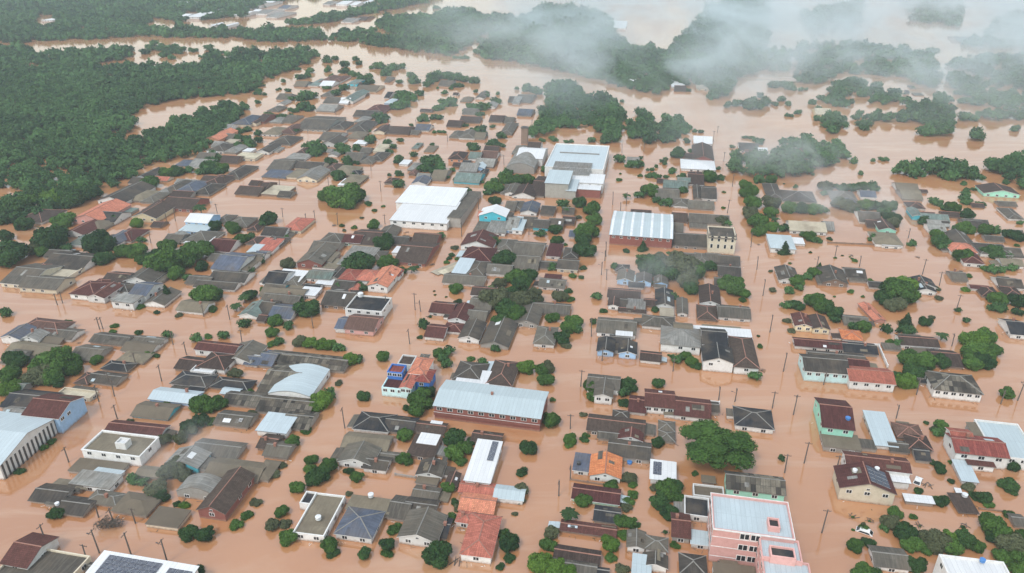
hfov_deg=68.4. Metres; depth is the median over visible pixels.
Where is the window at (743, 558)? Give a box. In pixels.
[736,555,745,560]
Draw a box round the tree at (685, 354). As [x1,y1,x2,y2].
[680,351,691,359]
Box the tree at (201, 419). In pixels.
[192,413,210,426]
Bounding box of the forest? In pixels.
[0,44,313,224]
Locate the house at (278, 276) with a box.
[259,270,295,285]
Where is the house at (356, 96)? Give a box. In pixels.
[343,89,369,103]
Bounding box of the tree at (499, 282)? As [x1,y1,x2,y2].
[491,278,506,286]
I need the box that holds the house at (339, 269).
[331,265,345,278]
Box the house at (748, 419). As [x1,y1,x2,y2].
[732,405,774,433]
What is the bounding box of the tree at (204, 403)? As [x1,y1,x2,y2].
[188,394,218,413]
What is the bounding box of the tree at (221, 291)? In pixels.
[214,288,223,300]
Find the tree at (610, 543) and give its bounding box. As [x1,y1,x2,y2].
[600,534,619,551]
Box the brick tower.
[521,126,528,144]
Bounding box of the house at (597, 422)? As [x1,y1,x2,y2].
[586,413,655,437]
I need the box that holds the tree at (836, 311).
[824,305,843,316]
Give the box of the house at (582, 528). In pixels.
[548,519,616,538]
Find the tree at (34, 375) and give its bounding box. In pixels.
[19,363,50,386]
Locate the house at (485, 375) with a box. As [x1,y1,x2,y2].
[450,370,491,383]
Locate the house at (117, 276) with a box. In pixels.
[103,271,134,282]
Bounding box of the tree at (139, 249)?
[126,243,148,257]
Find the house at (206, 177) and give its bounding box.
[201,175,225,180]
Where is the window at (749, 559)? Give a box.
[746,556,754,562]
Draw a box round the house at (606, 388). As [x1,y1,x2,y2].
[586,373,620,404]
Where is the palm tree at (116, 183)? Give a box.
[111,181,121,187]
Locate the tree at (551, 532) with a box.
[544,525,559,539]
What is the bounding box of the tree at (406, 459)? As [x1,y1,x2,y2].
[395,452,413,465]
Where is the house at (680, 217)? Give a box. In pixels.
[672,212,687,223]
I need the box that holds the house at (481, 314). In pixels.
[467,309,489,321]
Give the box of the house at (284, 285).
[263,283,290,287]
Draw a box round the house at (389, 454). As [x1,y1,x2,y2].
[378,451,400,462]
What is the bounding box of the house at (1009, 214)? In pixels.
[996,207,1023,220]
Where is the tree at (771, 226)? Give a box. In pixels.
[764,221,778,231]
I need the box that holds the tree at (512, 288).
[506,286,518,291]
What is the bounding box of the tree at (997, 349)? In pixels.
[985,342,1003,356]
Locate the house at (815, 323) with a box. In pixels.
[790,311,830,334]
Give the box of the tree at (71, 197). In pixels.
[54,185,85,208]
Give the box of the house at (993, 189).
[975,182,1019,198]
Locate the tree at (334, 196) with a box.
[324,182,361,207]
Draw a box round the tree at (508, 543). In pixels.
[499,534,519,552]
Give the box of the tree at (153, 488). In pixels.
[142,477,166,496]
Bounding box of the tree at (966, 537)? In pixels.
[954,528,976,548]
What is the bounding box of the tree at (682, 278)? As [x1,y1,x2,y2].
[676,272,699,287]
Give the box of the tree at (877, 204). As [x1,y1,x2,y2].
[870,200,881,209]
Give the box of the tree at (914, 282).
[886,275,919,289]
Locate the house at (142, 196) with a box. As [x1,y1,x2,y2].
[132,190,157,202]
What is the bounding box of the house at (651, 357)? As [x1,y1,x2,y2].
[639,350,666,364]
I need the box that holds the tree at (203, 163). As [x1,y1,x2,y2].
[199,159,214,168]
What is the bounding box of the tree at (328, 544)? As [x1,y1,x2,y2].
[320,537,338,552]
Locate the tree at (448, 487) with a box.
[440,481,455,492]
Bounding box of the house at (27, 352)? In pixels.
[0,349,34,365]
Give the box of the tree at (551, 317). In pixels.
[544,312,559,322]
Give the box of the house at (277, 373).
[256,362,301,393]
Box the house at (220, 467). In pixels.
[204,457,266,483]
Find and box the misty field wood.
[764,0,1023,140]
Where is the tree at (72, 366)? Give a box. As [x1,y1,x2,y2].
[62,358,83,375]
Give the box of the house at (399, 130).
[387,126,414,135]
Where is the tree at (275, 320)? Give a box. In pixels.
[267,314,283,326]
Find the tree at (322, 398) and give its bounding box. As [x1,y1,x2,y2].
[310,390,333,409]
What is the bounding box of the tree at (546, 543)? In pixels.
[539,537,557,551]
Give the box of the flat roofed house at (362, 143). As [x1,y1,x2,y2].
[353,140,368,145]
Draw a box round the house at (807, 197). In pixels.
[778,189,817,203]
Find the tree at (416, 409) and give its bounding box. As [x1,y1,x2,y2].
[407,402,424,416]
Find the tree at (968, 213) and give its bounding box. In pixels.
[960,207,975,218]
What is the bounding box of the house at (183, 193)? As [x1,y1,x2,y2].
[170,190,196,196]
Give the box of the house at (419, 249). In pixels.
[395,232,442,266]
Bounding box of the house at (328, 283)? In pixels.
[315,279,334,287]
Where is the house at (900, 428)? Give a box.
[890,421,922,440]
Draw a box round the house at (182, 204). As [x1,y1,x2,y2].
[164,196,209,212]
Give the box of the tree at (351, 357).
[343,352,358,365]
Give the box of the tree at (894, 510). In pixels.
[887,505,903,518]
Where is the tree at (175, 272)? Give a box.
[167,265,185,279]
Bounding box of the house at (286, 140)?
[268,135,302,145]
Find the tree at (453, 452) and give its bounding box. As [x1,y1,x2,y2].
[443,444,463,461]
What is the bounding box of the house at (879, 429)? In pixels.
[862,410,898,449]
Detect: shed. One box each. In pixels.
[3,406,25,412]
[5,382,35,396]
[40,336,64,344]
[67,484,87,493]
[73,372,90,385]
[88,489,125,507]
[132,335,168,345]
[135,465,159,479]
[145,506,191,530]
[176,473,221,499]
[219,214,237,223]
[219,387,242,395]
[243,354,260,367]
[244,236,265,245]
[249,414,259,427]
[255,433,284,450]
[256,350,279,368]
[259,299,280,313]
[259,459,281,482]
[262,440,296,460]
[302,286,321,298]
[303,281,323,287]
[345,494,391,518]
[385,495,412,521]
[394,266,403,280]
[405,496,440,509]
[413,420,448,436]
[415,476,439,486]
[423,323,448,341]
[440,518,453,540]
[445,470,461,490]
[446,322,464,334]
[454,509,475,527]
[457,492,497,514]
[458,480,495,494]
[470,429,503,443]
[493,484,526,504]
[553,544,601,566]
[553,557,597,572]
[563,216,575,225]
[572,452,590,475]
[593,505,620,525]
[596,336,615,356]
[609,334,629,342]
[612,409,629,417]
[615,264,629,272]
[618,306,646,314]
[626,298,645,309]
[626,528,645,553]
[628,395,646,415]
[631,553,651,572]
[642,548,667,572]
[645,534,668,554]
[649,459,676,483]
[654,274,668,287]
[658,419,675,431]
[658,430,675,444]
[659,307,673,316]
[670,512,690,543]
[673,222,683,232]
[676,297,687,316]
[678,552,707,572]
[684,252,695,256]
[689,222,706,229]
[690,529,707,549]
[692,483,723,502]
[694,252,708,263]
[705,252,720,262]
[848,277,867,283]
[857,301,886,322]
[859,438,876,452]
[866,280,880,289]
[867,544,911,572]
[881,342,901,351]
[887,440,910,454]
[902,493,935,506]
[903,433,933,454]
[910,347,928,352]
[911,447,931,463]
[923,224,946,233]
[945,268,968,282]
[947,492,979,514]
[976,286,996,297]
[981,235,1005,243]
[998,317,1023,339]
[1007,513,1023,528]
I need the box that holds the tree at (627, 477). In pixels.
[620,471,637,482]
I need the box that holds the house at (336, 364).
[277,352,348,373]
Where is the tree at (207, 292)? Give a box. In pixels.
[193,284,218,300]
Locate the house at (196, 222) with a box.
[178,213,220,233]
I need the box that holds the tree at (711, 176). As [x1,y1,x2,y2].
[703,170,717,182]
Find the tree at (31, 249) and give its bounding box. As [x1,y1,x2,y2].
[28,243,36,254]
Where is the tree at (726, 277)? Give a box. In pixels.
[722,274,744,282]
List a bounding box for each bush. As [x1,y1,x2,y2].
[13,468,25,474]
[39,444,49,450]
[46,438,56,444]
[110,323,119,327]
[134,330,142,334]
[136,304,145,309]
[172,500,180,506]
[174,312,183,316]
[178,501,190,508]
[197,564,205,572]
[204,333,211,339]
[205,417,214,425]
[209,308,216,312]
[229,519,244,530]
[240,510,253,520]
[249,497,256,505]
[253,499,262,506]
[267,340,274,347]
[271,469,279,478]
[278,461,287,468]
[279,519,291,529]
[300,430,310,434]
[302,464,316,472]
[326,548,340,558]
[335,379,342,385]
[342,467,354,474]
[345,491,352,496]
[380,549,393,557]
[386,522,401,535]
[402,404,408,410]
[448,512,455,522]
[450,245,458,249]
[451,498,458,505]
[453,298,462,303]
[453,503,458,511]
[455,457,467,466]
[466,356,474,361]
[467,437,474,445]
[495,562,504,570]
[498,528,509,537]
[503,552,515,563]
[506,532,518,537]
[516,466,527,476]
[560,343,571,348]
[564,288,572,292]
[564,443,572,448]
[566,296,574,301]
[579,412,587,416]
[579,436,589,442]
[581,432,590,437]
[599,308,607,312]
[603,479,618,488]
[604,552,617,562]
[615,563,630,572]
[617,398,628,407]
[617,529,626,540]
[620,503,632,512]
[622,497,634,504]
[623,248,629,252]
[627,490,638,499]
[628,481,637,487]
[649,484,656,491]
[651,306,658,312]
[669,540,680,548]
[689,362,701,369]
[691,470,698,476]
[738,297,746,302]
[769,287,776,292]
[782,318,791,322]
[787,328,795,333]
[858,524,869,529]
[861,537,876,547]
[871,567,882,572]
[885,339,894,342]
[908,513,917,519]
[914,487,923,494]
[919,542,933,556]
[934,295,943,300]
[947,478,954,484]
[960,286,970,291]
[960,482,975,491]
[968,491,981,502]
[982,502,995,507]
[1002,510,1014,518]
[1004,488,1018,495]
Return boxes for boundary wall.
[394,472,415,478]
[569,478,603,485]
[827,242,873,244]
[877,343,888,368]
[978,507,1002,511]
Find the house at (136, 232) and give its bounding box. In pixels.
[124,228,150,243]
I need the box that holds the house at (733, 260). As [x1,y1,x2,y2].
[716,254,740,265]
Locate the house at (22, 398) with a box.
[0,389,62,409]
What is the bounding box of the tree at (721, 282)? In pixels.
[716,278,726,289]
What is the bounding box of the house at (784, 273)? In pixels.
[774,264,796,283]
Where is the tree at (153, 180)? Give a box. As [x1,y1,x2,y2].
[139,175,160,186]
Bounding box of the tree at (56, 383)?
[51,376,64,387]
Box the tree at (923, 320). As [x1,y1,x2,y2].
[918,316,933,325]
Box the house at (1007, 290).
[996,285,1021,294]
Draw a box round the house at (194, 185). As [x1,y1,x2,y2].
[177,180,206,190]
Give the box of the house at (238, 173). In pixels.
[226,165,258,179]
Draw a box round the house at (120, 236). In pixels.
[110,229,127,246]
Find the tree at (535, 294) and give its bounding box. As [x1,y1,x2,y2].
[525,286,543,301]
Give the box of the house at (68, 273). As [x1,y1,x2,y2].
[51,268,84,276]
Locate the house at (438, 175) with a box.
[431,169,451,181]
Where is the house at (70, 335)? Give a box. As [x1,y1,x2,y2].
[44,328,85,342]
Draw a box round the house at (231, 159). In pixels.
[219,155,244,164]
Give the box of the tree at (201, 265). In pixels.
[194,260,208,270]
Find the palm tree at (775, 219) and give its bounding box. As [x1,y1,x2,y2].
[771,216,780,221]
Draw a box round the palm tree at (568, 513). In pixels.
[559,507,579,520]
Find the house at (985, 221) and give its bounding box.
[957,218,988,224]
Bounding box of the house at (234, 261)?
[210,252,260,271]
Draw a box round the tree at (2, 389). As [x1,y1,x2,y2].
[0,382,7,395]
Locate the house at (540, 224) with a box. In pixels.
[532,219,550,231]
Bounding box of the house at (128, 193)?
[96,181,155,203]
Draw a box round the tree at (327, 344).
[321,339,336,349]
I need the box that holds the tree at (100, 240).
[80,229,117,253]
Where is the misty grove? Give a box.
[725,132,1023,188]
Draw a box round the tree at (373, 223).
[367,218,379,228]
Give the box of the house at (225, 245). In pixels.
[211,238,242,252]
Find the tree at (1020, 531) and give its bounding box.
[1014,529,1023,537]
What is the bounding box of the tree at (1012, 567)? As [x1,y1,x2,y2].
[1007,562,1023,572]
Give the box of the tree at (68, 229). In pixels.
[50,224,69,237]
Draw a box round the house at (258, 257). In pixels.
[245,252,269,263]
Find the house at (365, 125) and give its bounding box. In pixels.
[347,120,377,132]
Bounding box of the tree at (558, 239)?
[550,235,564,243]
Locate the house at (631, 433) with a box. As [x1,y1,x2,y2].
[618,426,643,441]
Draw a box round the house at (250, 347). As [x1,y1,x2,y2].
[232,340,267,364]
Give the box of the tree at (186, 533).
[178,524,197,542]
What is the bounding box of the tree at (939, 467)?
[934,461,946,474]
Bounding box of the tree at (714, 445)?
[678,419,757,469]
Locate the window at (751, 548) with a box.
[748,546,756,551]
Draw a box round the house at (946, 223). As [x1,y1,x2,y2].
[926,219,949,228]
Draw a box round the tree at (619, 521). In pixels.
[613,514,627,527]
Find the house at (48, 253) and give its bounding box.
[43,249,80,258]
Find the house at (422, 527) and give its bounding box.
[397,506,447,547]
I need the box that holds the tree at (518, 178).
[508,174,524,183]
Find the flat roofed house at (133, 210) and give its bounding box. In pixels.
[124,208,138,214]
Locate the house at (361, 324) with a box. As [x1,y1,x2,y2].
[334,314,384,336]
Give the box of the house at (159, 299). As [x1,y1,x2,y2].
[142,286,181,307]
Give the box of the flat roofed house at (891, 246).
[881,244,900,248]
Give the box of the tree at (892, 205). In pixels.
[881,200,897,210]
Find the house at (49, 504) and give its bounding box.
[44,496,78,506]
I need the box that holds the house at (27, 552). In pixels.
[0,532,59,569]
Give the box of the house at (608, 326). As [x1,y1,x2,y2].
[596,317,636,339]
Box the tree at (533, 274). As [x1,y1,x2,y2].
[522,268,538,279]
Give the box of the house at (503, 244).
[497,238,517,252]
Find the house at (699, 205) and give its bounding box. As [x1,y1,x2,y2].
[687,200,714,210]
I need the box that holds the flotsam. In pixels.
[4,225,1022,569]
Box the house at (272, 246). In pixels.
[259,237,284,254]
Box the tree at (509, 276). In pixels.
[503,269,527,281]
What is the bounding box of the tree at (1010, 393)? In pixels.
[998,386,1015,398]
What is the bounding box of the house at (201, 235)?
[180,230,225,243]
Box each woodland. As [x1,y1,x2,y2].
[0,0,429,42]
[0,40,257,65]
[476,0,772,109]
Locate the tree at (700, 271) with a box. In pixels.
[694,261,706,277]
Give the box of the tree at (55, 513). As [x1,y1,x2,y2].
[45,507,64,518]
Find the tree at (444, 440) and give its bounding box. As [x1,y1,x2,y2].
[442,434,449,445]
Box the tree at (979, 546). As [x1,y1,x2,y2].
[970,539,986,553]
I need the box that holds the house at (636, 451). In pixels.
[607,438,651,463]
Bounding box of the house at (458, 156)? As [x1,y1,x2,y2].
[448,151,468,161]
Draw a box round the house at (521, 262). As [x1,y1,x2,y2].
[512,254,540,270]
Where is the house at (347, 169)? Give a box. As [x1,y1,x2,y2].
[329,165,362,176]
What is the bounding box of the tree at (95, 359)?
[89,354,103,364]
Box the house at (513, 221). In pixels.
[505,216,521,233]
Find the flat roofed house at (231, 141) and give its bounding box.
[225,139,240,143]
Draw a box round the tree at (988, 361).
[973,352,997,369]
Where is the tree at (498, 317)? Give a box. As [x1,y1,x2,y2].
[490,313,507,321]
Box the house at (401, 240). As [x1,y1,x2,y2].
[393,235,411,245]
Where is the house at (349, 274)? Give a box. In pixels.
[338,268,362,280]
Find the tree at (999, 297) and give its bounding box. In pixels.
[987,291,1009,303]
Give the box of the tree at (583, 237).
[575,233,591,242]
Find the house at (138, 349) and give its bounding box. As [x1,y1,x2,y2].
[116,340,162,364]
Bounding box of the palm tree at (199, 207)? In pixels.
[192,204,206,212]
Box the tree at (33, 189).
[23,184,50,195]
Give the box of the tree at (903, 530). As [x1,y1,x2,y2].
[892,521,918,539]
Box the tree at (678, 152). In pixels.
[670,146,685,157]
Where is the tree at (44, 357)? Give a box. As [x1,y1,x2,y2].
[27,350,65,370]
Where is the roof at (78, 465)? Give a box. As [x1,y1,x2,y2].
[67,457,129,473]
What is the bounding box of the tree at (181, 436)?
[172,429,188,444]
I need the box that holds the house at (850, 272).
[842,267,866,279]
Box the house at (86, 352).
[72,344,112,361]
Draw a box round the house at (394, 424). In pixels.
[385,415,419,434]
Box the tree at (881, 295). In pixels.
[873,289,893,304]
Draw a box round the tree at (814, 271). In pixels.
[806,267,821,277]
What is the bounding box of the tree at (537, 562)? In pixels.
[527,552,552,572]
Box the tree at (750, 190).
[738,184,759,196]
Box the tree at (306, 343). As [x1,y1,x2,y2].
[301,337,315,347]
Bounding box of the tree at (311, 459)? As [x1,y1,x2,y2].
[303,454,318,464]
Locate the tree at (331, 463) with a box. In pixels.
[319,457,337,471]
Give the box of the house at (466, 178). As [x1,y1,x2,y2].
[453,172,485,184]
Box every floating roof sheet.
[431,261,457,274]
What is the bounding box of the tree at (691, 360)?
[685,355,698,365]
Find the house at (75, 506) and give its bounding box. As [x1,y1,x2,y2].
[53,495,95,517]
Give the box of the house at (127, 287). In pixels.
[118,282,134,292]
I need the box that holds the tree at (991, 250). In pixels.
[980,244,1003,258]
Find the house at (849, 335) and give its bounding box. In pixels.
[831,328,863,342]
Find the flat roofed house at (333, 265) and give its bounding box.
[312,258,339,270]
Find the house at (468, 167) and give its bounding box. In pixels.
[458,162,480,172]
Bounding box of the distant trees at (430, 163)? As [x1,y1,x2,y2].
[0,5,1023,533]
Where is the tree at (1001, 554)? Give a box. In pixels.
[991,548,1013,564]
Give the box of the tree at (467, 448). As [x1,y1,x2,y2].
[456,441,473,454]
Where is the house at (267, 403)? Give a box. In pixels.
[255,394,315,413]
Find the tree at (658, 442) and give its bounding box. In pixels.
[651,436,664,447]
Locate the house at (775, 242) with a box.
[766,234,796,254]
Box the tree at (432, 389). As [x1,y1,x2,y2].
[420,386,435,397]
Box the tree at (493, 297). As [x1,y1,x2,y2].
[478,286,508,308]
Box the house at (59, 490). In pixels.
[27,478,75,503]
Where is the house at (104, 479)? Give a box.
[68,467,125,491]
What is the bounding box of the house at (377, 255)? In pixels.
[374,250,389,261]
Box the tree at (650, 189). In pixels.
[639,183,658,195]
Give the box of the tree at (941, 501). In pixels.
[933,495,950,507]
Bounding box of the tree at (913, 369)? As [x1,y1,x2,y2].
[902,362,927,377]
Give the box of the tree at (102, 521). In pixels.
[93,515,113,529]
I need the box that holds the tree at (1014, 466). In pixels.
[1007,461,1020,471]
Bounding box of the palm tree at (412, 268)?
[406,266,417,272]
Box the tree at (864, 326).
[858,320,871,332]
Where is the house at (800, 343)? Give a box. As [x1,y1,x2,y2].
[792,337,846,352]
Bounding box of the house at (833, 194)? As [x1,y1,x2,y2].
[827,190,857,202]
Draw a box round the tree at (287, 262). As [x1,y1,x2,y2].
[280,257,295,268]
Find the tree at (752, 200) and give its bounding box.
[743,195,761,207]
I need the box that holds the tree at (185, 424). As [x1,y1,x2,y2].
[179,419,196,430]
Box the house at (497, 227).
[486,219,507,236]
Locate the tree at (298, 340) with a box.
[292,335,305,346]
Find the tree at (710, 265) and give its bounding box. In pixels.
[704,260,717,270]
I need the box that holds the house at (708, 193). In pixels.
[700,185,716,201]
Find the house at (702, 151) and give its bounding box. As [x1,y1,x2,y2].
[692,142,713,160]
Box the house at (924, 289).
[917,281,936,295]
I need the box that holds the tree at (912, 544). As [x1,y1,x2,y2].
[899,536,924,553]
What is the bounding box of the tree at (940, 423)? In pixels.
[933,419,948,429]
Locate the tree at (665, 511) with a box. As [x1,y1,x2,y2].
[658,504,678,520]
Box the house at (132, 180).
[128,177,143,184]
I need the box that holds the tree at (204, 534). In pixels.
[193,525,214,541]
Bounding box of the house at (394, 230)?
[382,224,401,236]
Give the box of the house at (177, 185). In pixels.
[167,180,191,192]
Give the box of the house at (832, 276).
[816,264,848,287]
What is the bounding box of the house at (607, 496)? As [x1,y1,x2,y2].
[571,483,629,507]
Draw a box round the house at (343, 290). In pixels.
[329,288,361,292]
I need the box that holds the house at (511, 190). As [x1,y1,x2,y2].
[504,182,521,195]
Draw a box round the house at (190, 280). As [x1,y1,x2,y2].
[184,275,213,285]
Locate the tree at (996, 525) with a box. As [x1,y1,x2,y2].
[978,511,1013,536]
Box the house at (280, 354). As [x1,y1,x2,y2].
[269,350,312,363]
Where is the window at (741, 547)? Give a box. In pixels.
[738,544,747,550]
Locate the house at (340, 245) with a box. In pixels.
[308,240,344,251]
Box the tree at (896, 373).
[892,371,904,376]
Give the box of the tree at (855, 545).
[846,537,863,553]
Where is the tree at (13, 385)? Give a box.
[3,378,22,395]
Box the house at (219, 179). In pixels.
[205,174,233,184]
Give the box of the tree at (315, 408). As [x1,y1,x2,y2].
[309,400,320,411]
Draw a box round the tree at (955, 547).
[944,537,965,555]
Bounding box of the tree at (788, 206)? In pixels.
[781,201,797,213]
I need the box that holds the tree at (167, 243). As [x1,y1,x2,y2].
[156,239,177,249]
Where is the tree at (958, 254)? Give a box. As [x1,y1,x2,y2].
[951,248,973,261]
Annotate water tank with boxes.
[315,514,320,520]
[368,492,373,497]
[962,492,967,497]
[979,557,985,562]
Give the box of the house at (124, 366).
[100,360,137,373]
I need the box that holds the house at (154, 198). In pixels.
[139,191,170,203]
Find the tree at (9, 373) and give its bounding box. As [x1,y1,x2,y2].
[0,365,22,382]
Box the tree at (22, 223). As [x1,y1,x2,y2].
[13,217,34,230]
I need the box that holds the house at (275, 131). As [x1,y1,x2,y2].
[262,126,285,136]
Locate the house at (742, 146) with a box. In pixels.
[737,142,758,152]
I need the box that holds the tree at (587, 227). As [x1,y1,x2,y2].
[573,221,599,236]
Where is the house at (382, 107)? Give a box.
[367,104,390,113]
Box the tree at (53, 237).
[29,224,68,249]
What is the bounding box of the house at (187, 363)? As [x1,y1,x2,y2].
[173,356,204,371]
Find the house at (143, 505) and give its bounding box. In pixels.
[110,491,161,518]
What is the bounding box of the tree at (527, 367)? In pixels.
[516,360,534,374]
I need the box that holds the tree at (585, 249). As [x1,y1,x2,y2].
[573,241,596,256]
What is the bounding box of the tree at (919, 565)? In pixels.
[907,555,927,572]
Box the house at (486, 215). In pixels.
[472,204,513,231]
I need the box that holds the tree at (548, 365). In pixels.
[543,359,554,373]
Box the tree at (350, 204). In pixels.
[338,196,356,209]
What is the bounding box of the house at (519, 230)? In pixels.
[512,216,526,234]
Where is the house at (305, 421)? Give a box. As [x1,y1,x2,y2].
[285,411,320,431]
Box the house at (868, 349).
[842,341,878,357]
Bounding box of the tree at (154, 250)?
[143,248,160,256]
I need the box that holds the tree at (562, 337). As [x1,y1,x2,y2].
[553,330,570,343]
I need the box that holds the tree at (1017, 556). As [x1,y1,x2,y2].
[1008,549,1023,564]
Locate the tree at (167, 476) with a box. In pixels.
[155,464,176,479]
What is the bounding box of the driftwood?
[449,557,461,565]
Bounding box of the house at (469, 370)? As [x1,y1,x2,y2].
[451,360,489,379]
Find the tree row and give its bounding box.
[820,109,986,180]
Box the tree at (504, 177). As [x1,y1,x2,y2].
[497,171,512,183]
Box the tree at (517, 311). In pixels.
[506,303,526,319]
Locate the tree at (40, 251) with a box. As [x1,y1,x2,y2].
[33,246,47,256]
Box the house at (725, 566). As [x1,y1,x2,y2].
[712,559,755,572]
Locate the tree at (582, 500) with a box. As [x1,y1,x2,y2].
[574,493,592,507]
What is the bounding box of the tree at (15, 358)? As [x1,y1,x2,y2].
[0,350,29,367]
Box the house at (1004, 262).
[989,257,1023,268]
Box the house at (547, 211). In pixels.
[540,205,556,216]
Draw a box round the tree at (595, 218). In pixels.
[585,212,602,225]
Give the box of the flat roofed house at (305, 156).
[286,153,312,160]
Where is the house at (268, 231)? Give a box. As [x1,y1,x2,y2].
[260,226,295,237]
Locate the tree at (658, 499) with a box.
[649,490,669,510]
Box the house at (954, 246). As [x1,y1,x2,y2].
[940,242,978,254]
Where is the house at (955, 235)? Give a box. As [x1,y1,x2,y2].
[944,229,973,246]
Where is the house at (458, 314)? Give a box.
[443,302,474,322]
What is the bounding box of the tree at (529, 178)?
[522,173,534,183]
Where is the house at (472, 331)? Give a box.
[457,318,486,343]
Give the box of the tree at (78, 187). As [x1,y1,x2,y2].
[73,183,91,199]
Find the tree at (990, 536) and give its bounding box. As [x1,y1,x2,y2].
[984,529,994,542]
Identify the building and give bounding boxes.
[0,393,87,479]
[0,548,91,572]
[41,18,54,21]
[81,430,160,466]
[85,550,199,572]
[189,11,213,19]
[196,466,255,521]
[234,11,259,16]
[250,2,278,9]
[255,9,284,15]
[255,412,296,438]
[266,12,296,18]
[268,363,329,397]
[277,5,298,9]
[292,491,345,542]
[299,116,345,131]
[323,1,340,5]
[333,506,385,543]
[336,1,358,6]
[341,18,360,22]
[345,295,392,319]
[350,1,362,6]
[355,85,384,92]
[359,16,374,20]
[381,353,436,398]
[390,185,480,230]
[432,380,548,431]
[459,512,502,564]
[463,438,502,484]
[506,141,609,199]
[588,450,622,483]
[609,211,672,248]
[614,21,626,29]
[660,322,700,355]
[671,77,684,88]
[696,79,708,90]
[706,226,736,254]
[706,492,810,572]
[724,470,785,500]
[798,353,895,392]
[813,397,855,436]
[832,450,911,505]
[925,370,983,402]
[933,554,1009,572]
[943,427,1010,484]
[948,36,969,41]
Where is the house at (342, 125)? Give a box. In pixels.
[329,121,354,130]
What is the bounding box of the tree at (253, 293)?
[242,290,257,300]
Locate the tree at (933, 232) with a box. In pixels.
[929,229,944,235]
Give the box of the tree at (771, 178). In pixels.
[765,175,777,182]
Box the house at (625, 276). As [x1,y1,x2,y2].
[616,268,635,285]
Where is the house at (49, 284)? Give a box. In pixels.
[18,275,75,294]
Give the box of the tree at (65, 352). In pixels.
[50,345,81,360]
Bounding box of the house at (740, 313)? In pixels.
[716,304,750,322]
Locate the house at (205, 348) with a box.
[193,340,243,356]
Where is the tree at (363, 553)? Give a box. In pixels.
[357,546,370,560]
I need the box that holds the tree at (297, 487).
[289,481,305,492]
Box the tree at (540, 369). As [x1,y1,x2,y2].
[535,362,548,374]
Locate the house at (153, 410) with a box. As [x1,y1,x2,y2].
[130,401,181,420]
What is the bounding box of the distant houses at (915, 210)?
[83,22,1023,572]
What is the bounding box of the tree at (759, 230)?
[751,225,767,235]
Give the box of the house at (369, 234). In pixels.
[348,229,385,246]
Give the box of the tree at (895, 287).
[878,277,915,303]
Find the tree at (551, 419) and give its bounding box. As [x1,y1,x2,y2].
[542,411,561,427]
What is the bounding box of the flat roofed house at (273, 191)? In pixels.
[261,185,295,196]
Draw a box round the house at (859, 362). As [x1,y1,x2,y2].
[847,358,877,367]
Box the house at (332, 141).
[322,134,347,147]
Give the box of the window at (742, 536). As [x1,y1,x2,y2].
[739,533,749,539]
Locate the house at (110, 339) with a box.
[88,332,136,346]
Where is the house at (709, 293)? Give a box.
[698,283,720,305]
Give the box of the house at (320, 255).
[296,242,340,269]
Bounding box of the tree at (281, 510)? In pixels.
[274,504,289,518]
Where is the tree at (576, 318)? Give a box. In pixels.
[564,314,583,325]
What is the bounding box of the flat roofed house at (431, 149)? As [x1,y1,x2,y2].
[424,145,438,152]
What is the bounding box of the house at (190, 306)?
[175,299,214,314]
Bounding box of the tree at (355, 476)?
[349,471,364,482]
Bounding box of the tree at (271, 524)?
[264,518,279,530]
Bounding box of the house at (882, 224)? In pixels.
[873,217,896,232]
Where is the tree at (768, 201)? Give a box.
[761,195,781,208]
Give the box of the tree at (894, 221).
[886,217,900,227]
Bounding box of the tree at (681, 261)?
[661,250,701,273]
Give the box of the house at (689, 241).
[672,232,706,249]
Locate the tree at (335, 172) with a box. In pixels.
[330,170,343,176]
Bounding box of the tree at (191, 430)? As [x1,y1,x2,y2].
[187,425,197,434]
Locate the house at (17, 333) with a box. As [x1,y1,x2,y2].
[0,323,36,343]
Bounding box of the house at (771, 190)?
[762,183,781,200]
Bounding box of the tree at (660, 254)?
[654,252,666,257]
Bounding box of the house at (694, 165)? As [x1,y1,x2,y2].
[680,159,715,171]
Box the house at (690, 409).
[663,396,711,421]
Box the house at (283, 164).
[266,158,303,171]
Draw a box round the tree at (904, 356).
[897,348,923,366]
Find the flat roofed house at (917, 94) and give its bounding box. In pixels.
[911,93,923,95]
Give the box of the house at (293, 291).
[258,286,309,298]
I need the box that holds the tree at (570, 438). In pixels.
[563,432,576,444]
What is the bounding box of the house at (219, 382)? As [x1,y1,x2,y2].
[209,376,257,390]
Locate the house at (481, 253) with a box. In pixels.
[456,246,497,261]
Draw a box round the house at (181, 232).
[175,229,189,233]
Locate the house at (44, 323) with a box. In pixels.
[28,317,75,333]
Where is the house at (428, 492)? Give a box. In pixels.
[411,484,450,502]
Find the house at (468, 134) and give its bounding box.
[459,129,480,139]
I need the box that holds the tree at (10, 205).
[0,198,26,212]
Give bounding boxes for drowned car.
[855,526,872,536]
[913,476,922,485]
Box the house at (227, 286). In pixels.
[193,279,241,291]
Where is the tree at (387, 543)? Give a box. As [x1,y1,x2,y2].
[378,538,394,549]
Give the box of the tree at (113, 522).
[104,516,124,528]
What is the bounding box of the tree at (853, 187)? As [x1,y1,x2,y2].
[847,183,859,191]
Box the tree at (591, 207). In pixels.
[582,200,600,214]
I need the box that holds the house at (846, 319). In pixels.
[841,314,874,326]
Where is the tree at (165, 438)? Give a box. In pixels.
[158,433,172,444]
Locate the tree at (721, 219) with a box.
[715,215,727,225]
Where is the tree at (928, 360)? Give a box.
[915,351,938,369]
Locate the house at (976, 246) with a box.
[972,242,1013,257]
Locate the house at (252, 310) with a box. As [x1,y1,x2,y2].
[237,299,263,319]
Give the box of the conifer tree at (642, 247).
[637,240,649,252]
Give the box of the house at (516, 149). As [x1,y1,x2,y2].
[511,145,527,154]
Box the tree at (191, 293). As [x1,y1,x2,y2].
[188,288,195,298]

